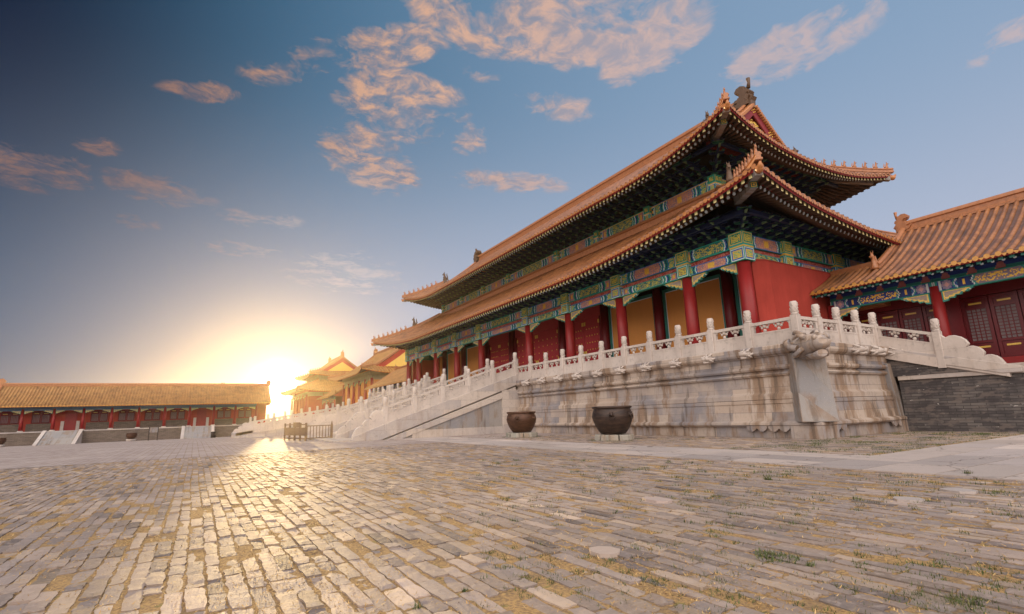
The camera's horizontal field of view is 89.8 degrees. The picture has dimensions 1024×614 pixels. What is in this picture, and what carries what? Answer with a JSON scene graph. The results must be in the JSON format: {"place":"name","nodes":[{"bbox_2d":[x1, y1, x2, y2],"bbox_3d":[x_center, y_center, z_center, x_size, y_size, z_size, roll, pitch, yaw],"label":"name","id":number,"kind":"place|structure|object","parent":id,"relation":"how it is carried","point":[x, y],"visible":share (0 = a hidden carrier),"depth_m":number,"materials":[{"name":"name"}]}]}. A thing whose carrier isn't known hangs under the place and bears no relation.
{"place":"outdoors","nodes":[
{"label":"outdoors","id":0,"kind":"place"},
{"bbox_2d":[211,431,215,437],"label":"litter bin","id":1,"kind":"object","parent":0,"point":[213,434],"visible":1,"depth_m":83.44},
{"bbox_2d":[0,433,570,468],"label":"court paving","id":2,"kind":"structure","parent":0,"point":[54,455],"depth_m":26.35,"materials":[{"name":"grey stone"}]},
{"bbox_2d":[0,438,6,446],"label":"courtyard vat","id":3,"kind":"object","parent":2,"relation":"on","point":[3,441],"visible":0.98,"depth_m":73.41,"materials":[{"name":"metal"}]},
{"bbox_2d":[32,429,82,445],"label":"ramp","id":4,"kind":"structure","parent":2,"relation":"on","point":[58,437],"depth_m":78.01,"materials":[{"name":"grey stone"}]},
{"bbox_2d":[0,424,241,446],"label":"gallery terrace","id":5,"kind":"structure","parent":2,"relation":"on","point":[88,436],"depth_m":83.53,"materials":[{"name":"grey brick"}]},
{"bbox_2d":[0,378,270,432],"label":"long gallery","id":6,"kind":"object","parent":5,"relation":"on","point":[29,407],"visible":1,"depth_m":88.30,"materials":[{"name":"orange tile"}]},
{"bbox_2d":[0,412,19,424],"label":"window","id":7,"kind":"structure","parent":6,"relation":"in","point":[5,417],"depth_m":80.98,"materials":[{"name":"wood"}]},
{"bbox_2d":[31,412,50,423],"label":"window","id":8,"kind":"structure","parent":6,"relation":"in","point":[37,417],"depth_m":82.86,"materials":[{"name":"wood"}]},
{"bbox_2d":[63,412,77,430],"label":"door","id":9,"kind":"structure","parent":6,"relation":"in","point":[70,417],"depth_m":84.70,"materials":[{"name":"red paint"}]},
{"bbox_2d":[90,410,108,421],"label":"window","id":10,"kind":"structure","parent":6,"relation":"in","point":[103,414],"depth_m":86.69,"materials":[{"name":"wood"}]},
{"bbox_2d":[118,410,134,420],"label":"window","id":11,"kind":"structure","parent":6,"relation":"in","point":[130,414],"depth_m":88.60,"materials":[{"name":"wood"}]},
{"bbox_2d":[144,409,160,419],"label":"window","id":12,"kind":"structure","parent":6,"relation":"in","point":[156,413],"depth_m":90.50,"materials":[{"name":"wood"}]},
{"bbox_2d":[169,409,185,419],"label":"window","id":13,"kind":"structure","parent":6,"relation":"in","point":[181,412],"depth_m":92.37,"materials":[{"name":"wood"}]},
{"bbox_2d":[196,410,206,425],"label":"door","id":14,"kind":"structure","parent":6,"relation":"in","point":[201,414],"depth_m":94.15,"materials":[{"name":"red paint"}]},
{"bbox_2d":[217,408,230,417],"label":"window","id":15,"kind":"structure","parent":6,"relation":"in","point":[221,413],"depth_m":96.09,"materials":[{"name":"wood"}]},
{"bbox_2d":[238,408,251,417],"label":"window","id":16,"kind":"structure","parent":6,"relation":"in","point":[242,412],"depth_m":97.86,"materials":[{"name":"wood"}]},
{"bbox_2d":[126,433,136,441],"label":"courtyard vat","id":17,"kind":"object","parent":2,"relation":"on","point":[131,436],"visible":0.98,"depth_m":80.88,"materials":[{"name":"metal"}]},
{"bbox_2d":[148,427,158,440],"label":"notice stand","id":18,"kind":"object","parent":2,"relation":"on","point":[156,429],"visible":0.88,"depth_m":77.35,"materials":[{"name":"grey metal"}]},
{"bbox_2d":[180,425,213,438],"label":"ramp","id":19,"kind":"structure","parent":2,"relation":"on","point":[196,432],"depth_m":87.15,"materials":[{"name":"grey stone"}]},
{"bbox_2d":[231,423,309,437],"bbox_3d":[-26.362,14.826,65.347,16.000,3.150,6.000,5,-14,-31],"label":"stair","id":20,"kind":"object","parent":2,"relation":"on","point":[277,432],"visible":0.21,"depth_m":60.25,"materials":[{"name":"stone"}]},
{"bbox_2d":[236,399,358,435],"bbox_3d":[-24.788,13.292,63.200,16.058,4.296,0.320,5,-14,-31],"label":"marble balustrade","id":21,"kind":"object","parent":20,"relation":"on","point":[255,427],"visible":0.7,"depth_m":61.09,"materials":[{"name":"white stone"}]},
{"bbox_2d":[232,402,363,432],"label":"marble balustrade","id":22,"kind":"object","parent":20,"relation":"on","point":[250,418],"visible":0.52,"depth_m":66.88,"materials":[{"name":"white stone"}]},
{"bbox_2d":[284,422,306,440],"bbox_3d":[-14.305,8.213,33.855,0.100,1.180,4.022,8,-16,-41],"label":"board barrier","id":23,"kind":"object","parent":2,"relation":"on","point":[300,431],"visible":0.85,"depth_m":33.70,"materials":[{"name":"brown wood"}]},
{"bbox_2d":[307,422,332,438],"bbox_3d":[-12.405,7.982,33.160,0.179,1.220,1.864,-11,-15,38],"label":"rail barrier","id":24,"kind":"object","parent":2,"relation":"on","point":[331,430],"visible":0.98,"depth_m":33.24,"materials":[{"name":"brown wood"}]},
{"bbox_2d":[287,374,519,442],"bbox_3d":[-8.924,7.681,38.719,12.310,4.024,16.800,5,-14,-31],"label":"great stair","id":25,"kind":"object","parent":2,"relation":"on","point":[483,410],"visible":0.56,"depth_m":32.69,"materials":[{"name":"stone"}]},
{"bbox_2d":[308,372,428,430],"bbox_3d":[-12.663,8.516,45.800,11.158,5.470,0.320,5,-14,-31],"label":"marble balustrade","id":26,"kind":"object","parent":25,"relation":"on","point":[319,419],"visible":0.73,"depth_m":44.94,"materials":[{"name":"white stone"}]},
{"bbox_2d":[311,369,445,435],"bbox_3d":[-10.599,7.744,42.462,11.158,5.470,0.320,5,-14,-31],"label":"marble balustrade","id":27,"kind":"object","parent":25,"relation":"on","point":[336,418],"visible":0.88,"depth_m":41.46,"materials":[{"name":"white stone"}]},
{"bbox_2d":[335,359,489,437],"bbox_3d":[-6.419,6.182,35.702,11.158,5.470,0.320,5,-14,-31],"label":"marble balustrade","id":28,"kind":"object","parent":25,"relation":"on","point":[358,419],"visible":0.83,"depth_m":34.77,"materials":[{"name":"white stone"}]},
{"bbox_2d":[351,352,517,439],"bbox_3d":[-4.355,5.410,32.363,11.158,5.470,0.320,5,-14,-31],"label":"marble balustrade","id":29,"kind":"object","parent":25,"relation":"on","point":[383,416],"visible":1,"depth_m":32.00,"materials":[{"name":"white stone"}]},
{"bbox_2d":[0,432,1023,613],"bbox_3d":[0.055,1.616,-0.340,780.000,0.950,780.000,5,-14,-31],"label":"ground","id":30,"kind":"structure","parent":0,"point":[511,599],"depth_m":4.97,"materials":[{"name":"stone"}]},
{"bbox_2d":[0,431,1023,613],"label":"paving bricks","id":31,"kind":"object","parent":30,"relation":"on","point":[34,602],"visible":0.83,"depth_m":5.26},
{"bbox_2d":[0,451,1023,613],"bbox_3d":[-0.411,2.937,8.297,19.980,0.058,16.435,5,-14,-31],"label":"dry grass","id":32,"kind":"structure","parent":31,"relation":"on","point":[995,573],"depth_m":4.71,"materials":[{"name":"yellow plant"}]},
{"bbox_2d":[16,431,1023,613],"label":"weeds","id":33,"kind":"object","parent":31,"relation":"on","point":[950,599],"visible":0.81,"depth_m":4.42,"materials":[{"name":"green plant"}]},
{"bbox_2d":[506,432,537,437],"bbox_3d":[0.530,6.840,27.518,1.666,0.278,1.659,-4,-12,12],"label":"stone block base","id":34,"kind":"object","parent":31,"relation":"on","point":[520,434],"visible":0.96,"depth_m":26.87,"materials":[{"name":"white stone"}]},
{"bbox_2d":[506,411,535,431],"bbox_3d":[0.509,6.177,27.645,1.646,1.070,1.766,5,-14,-31],"label":"iron vat","id":35,"kind":"object","parent":34,"relation":"on","point":[523,421],"visible":1,"depth_m":27.04},
{"bbox_2d":[595,433,633,440],"bbox_3d":[4.314,5.497,21.702,1.671,0.264,1.678,5,-14,-31],"label":"stone block base","id":36,"kind":"object","parent":31,"relation":"on","point":[612,437],"visible":0.87,"depth_m":21.05,"materials":[{"name":"white stone"}]},
{"bbox_2d":[592,405,632,433],"bbox_3d":[4.274,4.795,21.845,1.749,1.138,1.767,2,-12,-17],"label":"iron vat","id":37,"kind":"object","parent":36,"relation":"on","point":[612,419],"visible":1,"depth_m":21.20},
{"bbox_2d":[513,328,908,438],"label":"marble terrace","id":38,"kind":"structure","parent":30,"relation":"on","point":[815,383],"depth_m":20.88,"materials":[{"name":"grey stone"}]},
{"bbox_2d":[369,377,430,400],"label":"marble balustrade","id":39,"kind":"object","parent":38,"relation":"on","point":[374,393],"visible":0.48,"depth_m":59.90,"materials":[{"name":"white stone"}]},
{"bbox_2d":[371,77,903,385],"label":"gate hall","id":40,"kind":"structure","parent":38,"relation":"on","point":[724,216],"depth_m":33.17,"materials":[{"name":"red paint"}]},
{"bbox_2d":[490,343,499,373],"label":"door","id":41,"kind":"structure","parent":40,"relation":"in","point":[494,349],"depth_m":52.83,"materials":[{"name":"red wood"}]},
{"bbox_2d":[499,341,508,370],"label":"door","id":42,"kind":"structure","parent":40,"relation":"in","point":[504,346],"depth_m":51.38,"materials":[{"name":"red wood"}]},
{"bbox_2d":[517,333,537,371],"bbox_3d":[1.431,5.073,47.696,0.158,4.830,3.370,5,-14,-31],"label":"door","id":43,"kind":"structure","parent":40,"relation":"in","point":[521,349],"depth_m":48.42,"materials":[{"name":"red wood"}]},
{"bbox_2d":[536,328,558,368],"bbox_3d":[3.180,4.420,44.866,0.158,4.830,3.370,5,-14,-31],"label":"door","id":44,"kind":"structure","parent":40,"relation":"in","point":[547,341],"depth_m":45.01,"materials":[{"name":"red wood"}]},
{"bbox_2d":[574,321,585,362],"bbox_3d":[5.295,3.629,41.447,0.158,4.830,1.945,5,-14,-31],"label":"door","id":45,"kind":"structure","parent":40,"relation":"in","point":[578,326],"depth_m":41.38,"materials":[{"name":"red wood"}]},
{"bbox_2d":[583,316,599,360],"bbox_3d":[6.309,3.250,39.807,0.158,4.830,1.945,5,-14,-31],"label":"door","id":46,"kind":"structure","parent":40,"relation":"in","point":[591,326],"depth_m":40.03,"materials":[{"name":"red wood"}]},
{"bbox_2d":[517,301,802,386],"bbox_3d":[5.450,2.644,27.347,0.320,1.950,20.148,5,-14,-31],"label":"marble balustrade","id":47,"kind":"object","parent":38,"relation":"on","point":[750,338],"visible":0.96,"depth_m":23.70,"materials":[{"name":"white stone"}]},
{"bbox_2d":[801,304,879,345],"bbox_3d":[13.207,0.973,20.643,5.913,1.950,0.320,5,-14,-31],"label":"marble balustrade","id":48,"kind":"object","parent":38,"relation":"on","point":[837,332],"visible":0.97,"depth_m":20.68,"materials":[{"name":"white stone"}]},
{"bbox_2d":[897,367,1023,431],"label":"brick platform","id":49,"kind":"structure","parent":30,"relation":"on","point":[970,401],"depth_m":19.36,"materials":[{"name":"brick"}]},
{"bbox_2d":[810,187,1023,365],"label":"side gallery","id":50,"kind":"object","parent":49,"relation":"on","point":[958,271],"visible":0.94,"depth_m":23.88,"materials":[{"name":"orange tile"}]},
{"bbox_2d":[859,315,877,333],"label":"lattice door","id":51,"kind":"structure","parent":50,"relation":"in","point":[863,319],"depth_m":27.44,"materials":[{"name":"wood"}]},
{"bbox_2d":[876,310,902,338],"bbox_3d":[19.457,1.620,26.313,0.100,2.800,0.973,5,-14,-31],"label":"lattice door","id":52,"kind":"structure","parent":50,"relation":"in","point":[891,319],"depth_m":26.44,"materials":[{"name":"wood"}]},
{"bbox_2d":[898,306,927,341],"bbox_3d":[19.980,1.425,25.468,0.100,2.800,0.973,5,-14,-31],"label":"lattice door","id":53,"kind":"structure","parent":50,"relation":"in","point":[912,318],"depth_m":25.57,"materials":[{"name":"wood"}]},
{"bbox_2d":[922,304,933,341],"bbox_3d":[20.502,1.230,24.623,0.100,2.800,0.973,5,-14,-31],"label":"lattice door","id":54,"kind":"structure","parent":50,"relation":"in","point":[928,314],"depth_m":25.04,"materials":[{"name":"wood"}]},
{"bbox_2d":[960,295,1000,356],"bbox_3d":[21.283,0.938,23.360,0.100,2.800,0.973,5,-14,-31],"label":"lattice door","id":55,"kind":"structure","parent":50,"relation":"in","point":[980,328],"depth_m":23.35,"materials":[{"name":"wood"}]},
{"bbox_2d":[988,290,1023,356],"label":"lattice door","id":56,"kind":"structure","parent":50,"relation":"in","point":[1006,310],"depth_m":22.53,"materials":[{"name":"wood"}]},
{"bbox_2d":[1018,289,1023,314],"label":"lattice door","id":57,"kind":"structure","parent":50,"relation":"in","point":[1021,292],"depth_m":22.20,"materials":[{"name":"wood"}]},
{"bbox_2d":[886,349,1023,376],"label":"side steps","id":58,"kind":"structure","parent":49,"relation":"on","point":[900,368],"depth_m":19.76,"materials":[{"name":"stone"}]},
{"bbox_2d":[876,318,1011,376],"bbox_3d":[16.708,1.646,20.151,0.320,2.485,3.925,5,-14,-31],"label":"marble balustrade","id":59,"kind":"object","parent":58,"relation":"on","point":[939,345],"visible":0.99,"depth_m":20.16,"materials":[{"name":"white stone"}]},
{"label":"brick platform","id":60,"kind":"object","parent":30,"relation":"on","visible":0},
{"bbox_2d":[280,351,356,416],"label":"distant pavilion","id":61,"kind":"structure","parent":60,"relation":"on","point":[318,384],"depth_m":145.16,"materials":[{"name":"orange tile"}]},
{"bbox_2d":[317,382,343,412],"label":"link gallery","id":62,"kind":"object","parent":60,"relation":"on","point":[334,396],"visible":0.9,"depth_m":128.60,"materials":[{"name":"orange tile"}]},
{"bbox_2d":[327,347,412,405],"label":"distant gate","id":63,"kind":"structure","parent":60,"relation":"on","point":[375,367],"depth_m":108.16,"materials":[{"name":"orange tile"}]},
{"bbox_2d":[365,363,412,393],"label":"link gallery","id":64,"kind":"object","parent":60,"relation":"on","point":[396,375],"visible":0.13,"depth_m":92.34,"materials":[{"name":"orange tile"}]},
{"bbox_2d":[0,0,1023,421],"label":"sky","id":65,"kind":"structure","parent":0,"point":[192,191],"materials":[{"name":"blue"}]},
{"bbox_2d":[402,434,1023,557],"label":"stone path","id":66,"kind":"structure","parent":0,"point":[1001,458],"depth_m":11.22,"materials":[{"name":"grey stone"}]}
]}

